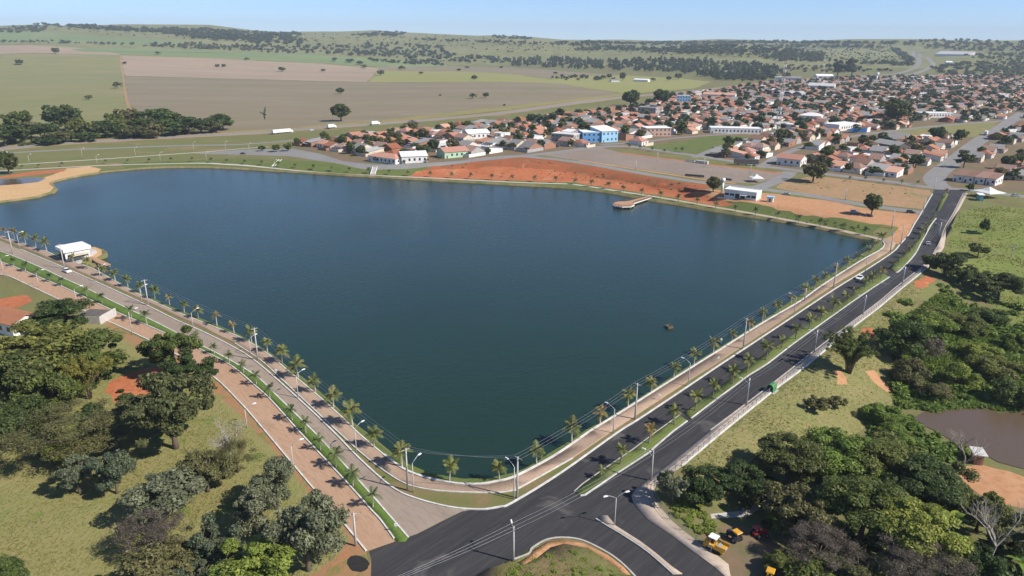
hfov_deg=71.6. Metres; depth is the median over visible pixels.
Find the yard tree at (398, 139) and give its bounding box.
[394,137,404,144]
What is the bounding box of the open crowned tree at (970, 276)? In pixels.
[953,269,997,288]
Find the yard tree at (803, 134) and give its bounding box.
[798,130,807,140]
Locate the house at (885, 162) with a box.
[870,161,893,165]
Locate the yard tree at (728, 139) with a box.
[722,135,734,144]
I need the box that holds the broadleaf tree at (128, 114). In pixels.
[112,108,139,120]
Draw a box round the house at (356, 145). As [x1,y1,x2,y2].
[351,143,373,153]
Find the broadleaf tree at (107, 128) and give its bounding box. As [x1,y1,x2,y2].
[93,120,121,137]
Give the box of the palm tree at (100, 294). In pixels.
[96,292,104,302]
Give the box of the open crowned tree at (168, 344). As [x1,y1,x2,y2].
[135,325,203,363]
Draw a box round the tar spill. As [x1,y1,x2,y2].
[347,555,369,571]
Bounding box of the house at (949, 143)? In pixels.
[938,138,955,147]
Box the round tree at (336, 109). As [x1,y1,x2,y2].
[330,103,350,120]
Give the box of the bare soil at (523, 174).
[408,166,734,205]
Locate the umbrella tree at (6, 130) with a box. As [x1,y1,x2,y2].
[0,124,24,145]
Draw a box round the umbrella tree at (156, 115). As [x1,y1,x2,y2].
[133,108,180,121]
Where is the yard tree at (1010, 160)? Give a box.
[1000,155,1017,164]
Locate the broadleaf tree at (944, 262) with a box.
[931,252,968,276]
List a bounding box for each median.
[0,252,407,541]
[575,415,685,495]
[684,273,888,417]
[888,217,934,271]
[936,192,947,210]
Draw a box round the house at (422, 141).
[404,138,429,147]
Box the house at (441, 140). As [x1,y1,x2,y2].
[436,139,447,142]
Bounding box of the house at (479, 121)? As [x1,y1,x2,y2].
[472,119,486,123]
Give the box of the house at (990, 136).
[987,132,1007,139]
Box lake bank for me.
[0,166,874,462]
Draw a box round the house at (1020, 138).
[1008,133,1023,141]
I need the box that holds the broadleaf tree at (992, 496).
[957,491,1013,531]
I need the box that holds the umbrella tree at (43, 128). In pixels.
[30,123,60,134]
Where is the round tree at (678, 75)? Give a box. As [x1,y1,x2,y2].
[675,73,681,78]
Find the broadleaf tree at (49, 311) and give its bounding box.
[28,297,95,326]
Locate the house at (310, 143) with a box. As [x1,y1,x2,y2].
[304,137,325,146]
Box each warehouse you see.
[397,150,427,163]
[774,76,801,80]
[808,82,835,87]
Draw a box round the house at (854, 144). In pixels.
[847,142,861,146]
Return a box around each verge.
[0,99,639,173]
[0,239,894,507]
[103,322,370,575]
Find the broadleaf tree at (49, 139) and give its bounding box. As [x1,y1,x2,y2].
[34,135,64,144]
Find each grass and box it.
[496,541,629,575]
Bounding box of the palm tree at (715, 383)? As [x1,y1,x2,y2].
[706,377,722,398]
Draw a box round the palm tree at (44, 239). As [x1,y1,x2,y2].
[40,236,49,250]
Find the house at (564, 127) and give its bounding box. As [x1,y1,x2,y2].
[561,125,576,129]
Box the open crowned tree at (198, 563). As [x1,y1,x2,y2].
[168,554,224,575]
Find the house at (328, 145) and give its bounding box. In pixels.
[318,141,339,150]
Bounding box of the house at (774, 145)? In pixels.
[769,141,782,149]
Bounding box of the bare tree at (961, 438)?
[946,428,988,464]
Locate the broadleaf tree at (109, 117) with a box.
[103,113,124,121]
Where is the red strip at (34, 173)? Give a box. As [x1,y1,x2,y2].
[0,169,65,178]
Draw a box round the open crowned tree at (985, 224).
[979,218,990,233]
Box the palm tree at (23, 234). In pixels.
[18,230,28,243]
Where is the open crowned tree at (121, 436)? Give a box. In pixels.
[86,417,135,451]
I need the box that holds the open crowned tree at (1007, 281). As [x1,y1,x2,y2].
[973,271,1023,299]
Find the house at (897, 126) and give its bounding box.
[880,124,899,129]
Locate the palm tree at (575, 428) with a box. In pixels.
[562,415,581,441]
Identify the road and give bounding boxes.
[9,127,434,152]
[369,189,967,575]
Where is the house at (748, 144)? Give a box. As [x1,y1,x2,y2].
[740,142,755,147]
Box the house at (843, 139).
[828,136,845,143]
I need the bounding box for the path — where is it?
[18,147,257,164]
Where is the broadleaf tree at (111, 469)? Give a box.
[88,448,137,493]
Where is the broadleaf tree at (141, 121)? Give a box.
[127,116,154,129]
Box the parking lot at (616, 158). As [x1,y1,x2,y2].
[545,148,781,183]
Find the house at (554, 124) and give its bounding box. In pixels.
[551,120,558,127]
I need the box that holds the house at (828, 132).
[817,128,832,136]
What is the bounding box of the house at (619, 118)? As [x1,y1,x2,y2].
[615,116,629,120]
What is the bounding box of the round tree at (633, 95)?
[622,89,639,102]
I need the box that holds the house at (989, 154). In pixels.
[979,150,994,158]
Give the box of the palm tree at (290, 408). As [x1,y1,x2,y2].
[283,404,296,419]
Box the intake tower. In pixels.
[664,324,672,328]
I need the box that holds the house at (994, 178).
[985,172,1004,185]
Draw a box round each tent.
[748,174,763,182]
[971,187,1005,198]
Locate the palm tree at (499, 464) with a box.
[490,459,507,478]
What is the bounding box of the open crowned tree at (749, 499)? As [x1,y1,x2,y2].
[741,477,776,509]
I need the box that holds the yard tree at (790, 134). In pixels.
[785,132,795,138]
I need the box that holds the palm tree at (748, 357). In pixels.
[743,352,756,372]
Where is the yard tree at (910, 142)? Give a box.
[906,140,915,148]
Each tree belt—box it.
[0,24,256,50]
[255,41,510,64]
[507,55,790,80]
[574,39,915,71]
[903,38,1023,75]
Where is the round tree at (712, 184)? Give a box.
[705,176,721,191]
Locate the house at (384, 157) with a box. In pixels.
[368,152,400,164]
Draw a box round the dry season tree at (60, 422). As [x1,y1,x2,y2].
[0,396,129,463]
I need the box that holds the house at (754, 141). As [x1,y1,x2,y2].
[751,139,765,143]
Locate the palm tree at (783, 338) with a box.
[778,334,788,348]
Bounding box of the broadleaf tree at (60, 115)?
[39,104,83,130]
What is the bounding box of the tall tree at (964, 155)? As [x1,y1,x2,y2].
[955,149,976,167]
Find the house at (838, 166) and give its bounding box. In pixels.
[827,160,848,171]
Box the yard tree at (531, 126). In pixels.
[528,122,535,129]
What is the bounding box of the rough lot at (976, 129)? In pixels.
[892,120,998,136]
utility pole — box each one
[141,279,148,304]
[251,328,258,360]
[348,512,360,546]
[401,448,408,490]
[510,519,517,561]
[514,456,521,497]
[634,383,640,419]
[642,447,657,480]
[739,377,753,404]
[742,317,749,348]
[808,329,819,352]
[859,295,868,314]
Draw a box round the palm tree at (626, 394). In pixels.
[619,386,637,406]
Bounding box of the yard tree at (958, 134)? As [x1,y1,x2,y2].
[951,129,965,139]
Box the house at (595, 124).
[591,122,604,125]
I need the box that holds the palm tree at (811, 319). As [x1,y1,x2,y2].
[805,312,816,328]
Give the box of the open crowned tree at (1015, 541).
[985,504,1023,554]
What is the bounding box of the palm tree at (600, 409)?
[592,404,607,423]
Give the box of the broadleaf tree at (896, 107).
[878,97,914,116]
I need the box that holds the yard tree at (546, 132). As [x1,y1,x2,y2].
[543,129,550,137]
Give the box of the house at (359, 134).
[350,132,367,140]
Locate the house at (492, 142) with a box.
[482,137,506,145]
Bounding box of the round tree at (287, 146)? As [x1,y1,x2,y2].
[283,142,290,149]
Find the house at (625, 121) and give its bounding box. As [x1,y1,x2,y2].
[620,119,633,122]
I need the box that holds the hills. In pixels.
[0,24,1023,74]
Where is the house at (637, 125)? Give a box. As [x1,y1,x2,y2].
[630,123,643,128]
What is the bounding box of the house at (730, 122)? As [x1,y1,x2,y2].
[720,120,734,125]
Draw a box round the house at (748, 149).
[743,147,757,152]
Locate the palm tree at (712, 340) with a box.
[707,336,721,352]
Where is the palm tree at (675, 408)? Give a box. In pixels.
[666,402,680,424]
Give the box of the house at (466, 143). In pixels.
[459,140,478,146]
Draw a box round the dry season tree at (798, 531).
[781,518,867,574]
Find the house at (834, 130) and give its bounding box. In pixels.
[828,128,841,133]
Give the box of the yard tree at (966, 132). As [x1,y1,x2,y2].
[955,129,969,139]
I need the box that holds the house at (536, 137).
[523,134,543,138]
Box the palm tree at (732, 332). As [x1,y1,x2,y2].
[728,329,737,340]
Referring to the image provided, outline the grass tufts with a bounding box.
[506,498,719,575]
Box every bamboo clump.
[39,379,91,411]
[55,353,113,399]
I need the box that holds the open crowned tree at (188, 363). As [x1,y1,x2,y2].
[159,346,219,386]
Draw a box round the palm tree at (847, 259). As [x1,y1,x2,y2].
[841,256,852,268]
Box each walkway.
[2,163,656,196]
[656,196,882,239]
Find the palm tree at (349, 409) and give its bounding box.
[339,399,361,425]
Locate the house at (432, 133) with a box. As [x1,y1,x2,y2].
[425,130,437,137]
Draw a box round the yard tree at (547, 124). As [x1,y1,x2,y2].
[544,120,551,127]
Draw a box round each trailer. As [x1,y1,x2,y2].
[685,159,708,163]
[734,158,758,165]
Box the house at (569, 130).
[562,129,576,131]
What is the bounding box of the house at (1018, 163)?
[1015,160,1021,166]
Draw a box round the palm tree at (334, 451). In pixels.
[326,445,344,467]
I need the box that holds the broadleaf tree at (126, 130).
[117,125,141,137]
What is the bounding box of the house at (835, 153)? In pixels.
[814,150,840,157]
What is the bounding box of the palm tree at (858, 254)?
[854,252,861,261]
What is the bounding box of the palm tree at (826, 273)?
[822,271,829,280]
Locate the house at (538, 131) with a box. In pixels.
[527,129,546,137]
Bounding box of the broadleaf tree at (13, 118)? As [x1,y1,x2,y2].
[0,110,32,125]
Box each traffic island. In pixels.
[476,538,632,575]
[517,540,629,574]
[597,515,681,574]
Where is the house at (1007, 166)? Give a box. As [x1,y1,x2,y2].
[996,163,1017,170]
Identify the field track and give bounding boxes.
[120,55,130,108]
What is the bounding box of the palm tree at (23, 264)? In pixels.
[20,261,27,270]
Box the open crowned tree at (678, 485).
[657,469,689,503]
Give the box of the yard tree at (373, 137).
[370,135,376,140]
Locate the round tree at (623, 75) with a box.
[619,72,625,80]
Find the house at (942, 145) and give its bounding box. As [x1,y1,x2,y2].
[935,142,945,148]
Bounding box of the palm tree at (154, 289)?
[147,284,159,298]
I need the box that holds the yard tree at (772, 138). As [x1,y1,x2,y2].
[766,136,776,141]
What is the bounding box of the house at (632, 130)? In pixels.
[625,128,637,134]
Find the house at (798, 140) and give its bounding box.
[791,136,801,143]
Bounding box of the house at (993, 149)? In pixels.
[983,145,997,154]
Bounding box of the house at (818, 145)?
[805,140,824,149]
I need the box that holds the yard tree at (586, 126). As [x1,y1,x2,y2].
[584,122,590,129]
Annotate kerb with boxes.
[0,235,383,453]
[0,251,408,537]
[0,261,394,538]
[0,274,366,550]
[20,249,485,509]
[235,343,572,492]
[383,430,590,484]
[486,249,896,509]
[515,536,635,575]
[574,415,679,491]
[581,420,687,495]
[590,241,884,430]
[595,518,673,574]
[682,265,928,466]
[691,277,889,418]
[710,194,962,429]
[896,194,932,248]
[896,218,936,272]
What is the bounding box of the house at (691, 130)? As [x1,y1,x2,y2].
[682,127,697,133]
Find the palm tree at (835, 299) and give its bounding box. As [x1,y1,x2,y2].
[829,295,840,311]
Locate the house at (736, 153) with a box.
[727,148,747,157]
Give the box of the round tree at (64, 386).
[8,372,77,418]
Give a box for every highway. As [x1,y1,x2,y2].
[0,51,921,149]
[900,54,935,75]
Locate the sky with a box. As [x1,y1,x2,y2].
[0,0,1023,40]
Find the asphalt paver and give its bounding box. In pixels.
[703,533,729,554]
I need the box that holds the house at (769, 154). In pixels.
[756,151,772,157]
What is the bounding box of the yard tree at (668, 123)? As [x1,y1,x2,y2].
[663,120,673,126]
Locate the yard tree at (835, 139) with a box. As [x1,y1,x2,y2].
[832,136,841,143]
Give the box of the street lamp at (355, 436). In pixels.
[354,420,364,452]
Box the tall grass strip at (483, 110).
[204,94,621,133]
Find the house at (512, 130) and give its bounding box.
[508,128,521,134]
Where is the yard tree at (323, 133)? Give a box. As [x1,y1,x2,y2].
[319,131,328,136]
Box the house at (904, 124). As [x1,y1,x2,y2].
[896,121,911,127]
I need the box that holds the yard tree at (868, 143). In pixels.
[864,140,873,146]
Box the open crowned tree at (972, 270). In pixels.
[948,262,978,281]
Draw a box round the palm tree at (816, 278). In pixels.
[811,275,822,289]
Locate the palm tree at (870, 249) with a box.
[864,245,873,254]
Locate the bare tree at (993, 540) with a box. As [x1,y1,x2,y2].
[960,496,1023,555]
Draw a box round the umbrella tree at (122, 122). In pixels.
[110,119,129,125]
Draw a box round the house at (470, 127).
[464,125,479,129]
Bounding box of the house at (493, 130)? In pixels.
[490,128,498,135]
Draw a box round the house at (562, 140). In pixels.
[555,136,576,146]
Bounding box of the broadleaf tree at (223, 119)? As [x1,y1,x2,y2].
[210,113,234,129]
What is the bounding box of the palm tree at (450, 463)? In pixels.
[440,454,459,480]
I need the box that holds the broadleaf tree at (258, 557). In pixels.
[206,534,296,575]
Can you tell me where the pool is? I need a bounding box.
[0,178,45,184]
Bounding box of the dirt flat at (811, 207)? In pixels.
[695,189,918,243]
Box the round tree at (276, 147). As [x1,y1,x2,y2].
[271,144,279,151]
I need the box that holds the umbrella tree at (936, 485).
[879,452,970,511]
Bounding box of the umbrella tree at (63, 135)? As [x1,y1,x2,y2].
[40,131,69,142]
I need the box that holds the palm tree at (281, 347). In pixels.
[273,344,289,362]
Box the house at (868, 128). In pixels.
[847,126,871,132]
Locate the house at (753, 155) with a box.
[740,152,759,158]
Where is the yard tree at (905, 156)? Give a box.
[899,154,908,159]
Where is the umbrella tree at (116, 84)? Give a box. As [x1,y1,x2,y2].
[112,82,122,87]
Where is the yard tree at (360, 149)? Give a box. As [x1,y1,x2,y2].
[356,145,365,152]
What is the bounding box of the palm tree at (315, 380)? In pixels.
[307,372,320,391]
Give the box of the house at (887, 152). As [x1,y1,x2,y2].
[885,149,904,154]
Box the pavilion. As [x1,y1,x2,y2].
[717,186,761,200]
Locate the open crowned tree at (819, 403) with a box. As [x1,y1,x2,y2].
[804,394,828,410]
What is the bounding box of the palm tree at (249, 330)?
[244,324,256,341]
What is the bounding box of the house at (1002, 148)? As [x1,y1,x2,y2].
[989,143,1007,152]
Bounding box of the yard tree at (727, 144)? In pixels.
[722,142,732,147]
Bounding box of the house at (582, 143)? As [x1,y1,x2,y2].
[572,139,594,147]
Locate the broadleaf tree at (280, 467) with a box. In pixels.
[248,455,294,509]
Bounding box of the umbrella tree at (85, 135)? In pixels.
[76,132,100,141]
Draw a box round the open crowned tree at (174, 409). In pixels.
[119,371,217,449]
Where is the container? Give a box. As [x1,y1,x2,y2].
[976,193,985,200]
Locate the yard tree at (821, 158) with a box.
[811,153,828,163]
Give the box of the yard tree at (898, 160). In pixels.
[892,158,902,163]
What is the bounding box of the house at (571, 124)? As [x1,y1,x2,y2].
[559,121,577,127]
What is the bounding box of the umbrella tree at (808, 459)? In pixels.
[751,430,832,486]
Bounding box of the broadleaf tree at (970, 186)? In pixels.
[965,183,974,190]
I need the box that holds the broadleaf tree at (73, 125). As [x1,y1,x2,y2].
[63,119,90,132]
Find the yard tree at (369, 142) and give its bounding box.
[363,139,373,145]
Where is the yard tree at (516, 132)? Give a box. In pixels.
[512,129,523,137]
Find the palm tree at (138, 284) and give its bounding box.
[135,281,143,291]
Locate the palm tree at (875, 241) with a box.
[871,239,880,249]
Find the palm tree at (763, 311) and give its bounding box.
[758,306,768,321]
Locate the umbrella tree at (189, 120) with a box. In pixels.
[174,116,203,134]
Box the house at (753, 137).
[747,135,766,140]
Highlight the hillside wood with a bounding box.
[33,22,898,52]
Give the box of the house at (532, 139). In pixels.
[525,138,537,141]
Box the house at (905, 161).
[886,157,914,165]
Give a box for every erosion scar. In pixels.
[832,369,846,384]
[861,328,875,337]
[866,370,890,392]
[914,275,935,287]
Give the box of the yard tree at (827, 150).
[819,146,834,155]
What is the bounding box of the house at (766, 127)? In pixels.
[761,123,770,130]
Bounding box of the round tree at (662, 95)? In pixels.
[653,88,672,100]
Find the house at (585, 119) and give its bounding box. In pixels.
[575,117,592,123]
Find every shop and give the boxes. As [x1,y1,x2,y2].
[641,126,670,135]
[823,121,861,130]
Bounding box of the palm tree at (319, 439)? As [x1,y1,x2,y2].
[312,432,324,449]
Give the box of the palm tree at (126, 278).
[121,274,131,286]
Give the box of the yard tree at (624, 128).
[620,124,629,132]
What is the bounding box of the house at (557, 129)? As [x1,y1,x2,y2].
[553,127,563,131]
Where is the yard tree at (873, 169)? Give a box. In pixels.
[868,166,881,172]
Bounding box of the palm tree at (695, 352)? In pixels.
[689,347,702,364]
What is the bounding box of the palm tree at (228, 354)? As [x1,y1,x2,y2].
[223,349,232,362]
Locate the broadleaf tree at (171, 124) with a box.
[151,118,188,135]
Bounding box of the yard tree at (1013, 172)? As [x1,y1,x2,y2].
[1006,168,1020,179]
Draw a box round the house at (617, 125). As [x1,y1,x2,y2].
[613,123,622,127]
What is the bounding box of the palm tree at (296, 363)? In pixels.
[286,354,308,377]
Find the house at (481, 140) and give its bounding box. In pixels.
[474,137,494,143]
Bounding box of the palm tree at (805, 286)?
[799,282,810,296]
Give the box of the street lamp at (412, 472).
[412,453,421,492]
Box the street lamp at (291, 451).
[291,438,303,470]
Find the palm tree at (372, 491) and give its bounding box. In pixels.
[363,486,383,506]
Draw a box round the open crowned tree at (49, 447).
[39,426,92,461]
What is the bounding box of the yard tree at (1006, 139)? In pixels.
[1001,135,1011,143]
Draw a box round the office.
[916,112,952,117]
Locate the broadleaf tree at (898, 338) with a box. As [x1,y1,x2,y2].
[872,318,933,357]
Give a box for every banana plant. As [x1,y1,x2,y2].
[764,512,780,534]
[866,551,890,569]
[872,544,888,553]
[942,508,969,530]
[948,531,975,542]
[1003,551,1023,571]
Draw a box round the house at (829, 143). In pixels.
[821,140,832,145]
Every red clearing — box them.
[0,295,32,307]
[104,366,164,402]
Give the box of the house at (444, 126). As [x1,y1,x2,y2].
[438,123,452,129]
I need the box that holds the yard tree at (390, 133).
[385,130,394,136]
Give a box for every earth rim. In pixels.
[578,160,735,183]
[620,152,780,173]
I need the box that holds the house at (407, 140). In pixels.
[404,138,418,145]
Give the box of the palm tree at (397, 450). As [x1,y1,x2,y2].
[389,440,413,465]
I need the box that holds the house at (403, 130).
[397,127,411,134]
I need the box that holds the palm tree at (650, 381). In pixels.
[643,375,657,391]
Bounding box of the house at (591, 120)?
[586,118,603,123]
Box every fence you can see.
[654,491,711,551]
[655,382,777,490]
[782,270,920,382]
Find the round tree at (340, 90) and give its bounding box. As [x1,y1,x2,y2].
[335,87,344,93]
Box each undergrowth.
[0,121,220,145]
[16,365,134,457]
[753,467,1023,575]
[864,399,1023,462]
[884,283,1023,407]
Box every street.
[0,241,465,535]
[0,262,393,550]
[244,145,1023,197]
[468,155,920,213]
[601,134,729,144]
[692,132,772,157]
[751,171,796,188]
[757,119,1023,167]
[923,112,1023,189]
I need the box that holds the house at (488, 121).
[483,120,497,124]
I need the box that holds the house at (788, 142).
[780,138,795,146]
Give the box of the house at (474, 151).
[464,145,485,157]
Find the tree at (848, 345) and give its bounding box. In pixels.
[822,324,882,373]
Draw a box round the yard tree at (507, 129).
[501,126,510,131]
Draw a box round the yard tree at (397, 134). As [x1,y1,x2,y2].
[393,132,402,138]
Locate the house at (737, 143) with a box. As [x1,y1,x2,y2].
[734,140,742,146]
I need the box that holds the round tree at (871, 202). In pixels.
[863,192,883,214]
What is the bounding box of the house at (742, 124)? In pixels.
[732,121,747,126]
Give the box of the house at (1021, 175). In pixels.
[1008,168,1023,180]
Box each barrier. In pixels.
[684,187,706,192]
[685,174,703,176]
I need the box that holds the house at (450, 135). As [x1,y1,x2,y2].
[444,132,457,138]
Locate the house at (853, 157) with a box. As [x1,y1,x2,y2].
[848,153,868,160]
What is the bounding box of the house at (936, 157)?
[922,151,944,161]
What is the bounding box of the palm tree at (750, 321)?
[747,317,755,331]
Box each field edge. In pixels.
[16,53,361,66]
[134,76,556,83]
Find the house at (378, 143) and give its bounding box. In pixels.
[374,141,387,145]
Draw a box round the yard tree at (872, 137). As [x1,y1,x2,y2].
[869,135,877,139]
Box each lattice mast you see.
[774,87,783,129]
[779,60,786,97]
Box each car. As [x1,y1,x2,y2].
[62,267,71,272]
[855,274,863,279]
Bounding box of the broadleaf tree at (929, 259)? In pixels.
[921,254,935,268]
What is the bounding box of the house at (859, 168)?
[842,163,867,173]
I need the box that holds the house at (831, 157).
[816,155,841,159]
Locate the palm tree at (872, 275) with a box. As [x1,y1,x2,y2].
[869,270,877,282]
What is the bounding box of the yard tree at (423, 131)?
[419,128,429,136]
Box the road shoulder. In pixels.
[0,76,840,150]
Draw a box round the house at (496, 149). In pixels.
[481,146,502,153]
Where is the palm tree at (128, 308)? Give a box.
[124,304,135,319]
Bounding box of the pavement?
[631,193,967,575]
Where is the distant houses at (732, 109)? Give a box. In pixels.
[564,73,1023,122]
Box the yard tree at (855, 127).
[852,124,861,132]
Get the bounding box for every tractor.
[724,528,742,543]
[750,525,768,538]
[763,566,775,575]
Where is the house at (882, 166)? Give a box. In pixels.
[865,163,890,176]
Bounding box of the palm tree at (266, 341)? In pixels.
[260,337,272,351]
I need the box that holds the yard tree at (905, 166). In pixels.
[897,163,910,171]
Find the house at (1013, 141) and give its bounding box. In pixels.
[1007,138,1016,144]
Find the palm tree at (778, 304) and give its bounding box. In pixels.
[772,299,782,313]
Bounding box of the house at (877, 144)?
[862,142,880,146]
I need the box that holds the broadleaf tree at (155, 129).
[137,123,165,137]
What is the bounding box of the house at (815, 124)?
[807,121,819,126]
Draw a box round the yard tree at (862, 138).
[857,134,868,143]
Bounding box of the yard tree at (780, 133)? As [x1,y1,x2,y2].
[773,128,786,137]
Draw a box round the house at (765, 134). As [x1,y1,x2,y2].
[759,133,774,137]
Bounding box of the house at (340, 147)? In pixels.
[329,142,348,151]
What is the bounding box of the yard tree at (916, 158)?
[908,154,925,167]
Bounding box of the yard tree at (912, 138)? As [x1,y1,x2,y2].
[907,135,915,140]
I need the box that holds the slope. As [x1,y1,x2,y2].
[684,275,924,473]
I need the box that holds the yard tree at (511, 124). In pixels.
[507,122,514,127]
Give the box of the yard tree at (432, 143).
[426,139,438,148]
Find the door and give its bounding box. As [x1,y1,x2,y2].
[976,458,981,465]
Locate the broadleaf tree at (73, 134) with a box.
[62,130,81,141]
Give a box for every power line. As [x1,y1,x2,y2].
[255,332,398,447]
[257,327,408,446]
[259,332,401,445]
[399,524,509,575]
[406,527,511,574]
[408,528,517,575]
[412,447,521,458]
[511,449,648,523]
[515,451,651,525]
[523,385,639,457]
[528,451,657,523]
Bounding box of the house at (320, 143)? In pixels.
[316,139,328,146]
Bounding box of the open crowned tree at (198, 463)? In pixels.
[172,450,236,492]
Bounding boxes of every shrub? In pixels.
[0,554,29,575]
[761,549,790,570]
[783,550,853,575]
[826,565,872,575]
[860,402,902,425]
[881,421,915,444]
[890,357,931,389]
[917,382,952,399]
[919,306,967,331]
[935,362,984,390]
[950,312,988,336]
[955,541,1008,575]
[957,341,1004,358]
[964,353,1023,379]
[968,306,1012,324]
[990,376,1023,407]
[999,332,1023,350]
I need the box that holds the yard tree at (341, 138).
[336,134,346,142]
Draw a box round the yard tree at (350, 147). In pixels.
[346,143,354,153]
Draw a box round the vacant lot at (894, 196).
[776,176,931,208]
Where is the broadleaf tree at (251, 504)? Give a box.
[232,484,281,536]
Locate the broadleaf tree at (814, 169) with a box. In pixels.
[801,162,829,181]
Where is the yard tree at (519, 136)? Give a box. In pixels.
[512,133,522,139]
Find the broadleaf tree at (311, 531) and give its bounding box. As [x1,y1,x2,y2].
[262,488,350,571]
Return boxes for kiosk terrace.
[70,249,96,262]
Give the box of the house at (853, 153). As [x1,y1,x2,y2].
[841,151,858,154]
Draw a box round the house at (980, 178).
[974,171,993,184]
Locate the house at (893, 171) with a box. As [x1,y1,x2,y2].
[883,166,904,177]
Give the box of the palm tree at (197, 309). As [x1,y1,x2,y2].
[191,305,202,317]
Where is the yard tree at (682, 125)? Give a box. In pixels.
[677,121,688,134]
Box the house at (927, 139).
[920,136,937,141]
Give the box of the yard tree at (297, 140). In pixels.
[293,138,300,143]
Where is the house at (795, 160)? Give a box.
[776,153,807,166]
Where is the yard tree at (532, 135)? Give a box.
[527,133,534,138]
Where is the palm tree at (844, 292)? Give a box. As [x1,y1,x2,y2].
[842,290,849,302]
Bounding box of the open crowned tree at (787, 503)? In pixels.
[762,481,851,537]
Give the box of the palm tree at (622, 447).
[615,442,628,464]
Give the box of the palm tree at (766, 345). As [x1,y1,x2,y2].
[759,338,775,359]
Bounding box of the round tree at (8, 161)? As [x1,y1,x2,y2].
[0,150,18,173]
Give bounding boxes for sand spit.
[0,166,100,200]
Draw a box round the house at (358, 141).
[351,139,366,143]
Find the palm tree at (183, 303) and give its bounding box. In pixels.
[179,300,190,311]
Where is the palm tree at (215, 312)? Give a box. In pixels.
[211,310,221,325]
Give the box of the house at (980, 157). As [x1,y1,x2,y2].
[961,151,985,162]
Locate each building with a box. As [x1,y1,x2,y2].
[551,131,581,141]
[578,130,600,141]
[590,125,618,142]
[638,106,659,114]
[676,95,690,101]
[708,126,761,133]
[799,112,822,118]
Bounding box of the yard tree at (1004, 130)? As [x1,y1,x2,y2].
[1000,128,1009,131]
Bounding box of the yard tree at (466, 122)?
[461,120,471,125]
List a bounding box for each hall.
[610,79,619,81]
[633,78,649,81]
[703,92,736,96]
[935,51,976,55]
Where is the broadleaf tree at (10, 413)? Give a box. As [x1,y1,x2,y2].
[0,393,54,443]
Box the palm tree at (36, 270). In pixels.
[32,267,40,276]
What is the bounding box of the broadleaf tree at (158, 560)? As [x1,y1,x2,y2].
[113,534,196,575]
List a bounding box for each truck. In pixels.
[271,128,292,133]
[326,124,336,128]
[370,121,379,124]
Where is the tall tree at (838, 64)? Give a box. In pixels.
[832,58,847,75]
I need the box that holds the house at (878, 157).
[868,153,886,162]
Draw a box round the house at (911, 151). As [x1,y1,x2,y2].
[904,149,922,155]
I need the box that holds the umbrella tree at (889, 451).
[839,430,932,495]
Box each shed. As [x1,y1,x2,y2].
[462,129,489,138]
[813,74,833,78]
[873,138,911,149]
[969,446,987,465]
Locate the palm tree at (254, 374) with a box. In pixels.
[248,370,260,383]
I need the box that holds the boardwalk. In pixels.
[90,256,110,266]
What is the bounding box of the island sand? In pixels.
[85,247,101,262]
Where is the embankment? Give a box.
[122,159,882,234]
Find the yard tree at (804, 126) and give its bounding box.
[798,123,807,128]
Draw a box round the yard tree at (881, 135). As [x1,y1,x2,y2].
[878,132,888,138]
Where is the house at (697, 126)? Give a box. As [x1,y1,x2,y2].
[687,123,702,129]
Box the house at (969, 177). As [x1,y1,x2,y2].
[963,170,982,183]
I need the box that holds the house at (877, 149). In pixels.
[869,145,889,154]
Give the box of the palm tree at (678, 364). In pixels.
[668,362,680,377]
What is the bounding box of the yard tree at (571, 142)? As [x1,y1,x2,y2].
[567,139,574,144]
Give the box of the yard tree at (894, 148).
[889,144,900,153]
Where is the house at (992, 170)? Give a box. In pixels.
[986,169,1008,178]
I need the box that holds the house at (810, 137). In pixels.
[798,133,815,140]
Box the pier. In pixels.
[612,195,651,208]
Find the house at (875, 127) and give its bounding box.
[866,123,880,129]
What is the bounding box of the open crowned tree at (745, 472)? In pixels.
[713,459,766,493]
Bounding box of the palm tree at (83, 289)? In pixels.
[81,286,88,294]
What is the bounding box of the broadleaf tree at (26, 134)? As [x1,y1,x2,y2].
[1,125,31,143]
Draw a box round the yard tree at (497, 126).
[492,124,502,131]
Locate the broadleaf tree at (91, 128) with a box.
[79,123,101,133]
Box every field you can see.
[0,30,183,45]
[0,45,119,54]
[0,53,126,146]
[71,48,446,66]
[121,55,377,81]
[124,76,619,131]
[369,70,562,83]
[378,66,626,78]
[552,76,707,92]
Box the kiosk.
[55,241,90,261]
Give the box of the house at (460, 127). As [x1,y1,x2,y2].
[455,125,466,129]
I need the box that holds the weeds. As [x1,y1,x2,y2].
[451,162,905,233]
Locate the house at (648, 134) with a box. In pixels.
[634,129,651,137]
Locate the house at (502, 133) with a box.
[493,131,510,136]
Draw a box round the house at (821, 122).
[814,119,828,125]
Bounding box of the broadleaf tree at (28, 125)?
[17,121,40,137]
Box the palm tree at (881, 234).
[878,232,886,244]
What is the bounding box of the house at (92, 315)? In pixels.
[75,308,116,324]
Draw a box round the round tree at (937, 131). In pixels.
[928,126,945,136]
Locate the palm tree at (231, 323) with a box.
[228,320,236,332]
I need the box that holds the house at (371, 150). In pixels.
[356,146,384,156]
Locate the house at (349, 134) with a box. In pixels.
[346,131,359,137]
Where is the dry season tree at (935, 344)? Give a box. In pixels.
[915,336,948,359]
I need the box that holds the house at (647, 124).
[642,122,654,125]
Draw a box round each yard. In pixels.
[701,525,785,575]
[960,465,1023,507]
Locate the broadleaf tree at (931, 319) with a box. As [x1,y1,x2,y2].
[905,310,960,338]
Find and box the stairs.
[370,167,376,174]
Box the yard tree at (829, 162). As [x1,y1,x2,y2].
[822,159,834,167]
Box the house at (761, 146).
[752,142,770,150]
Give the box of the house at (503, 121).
[498,120,510,127]
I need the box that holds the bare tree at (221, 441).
[215,430,232,451]

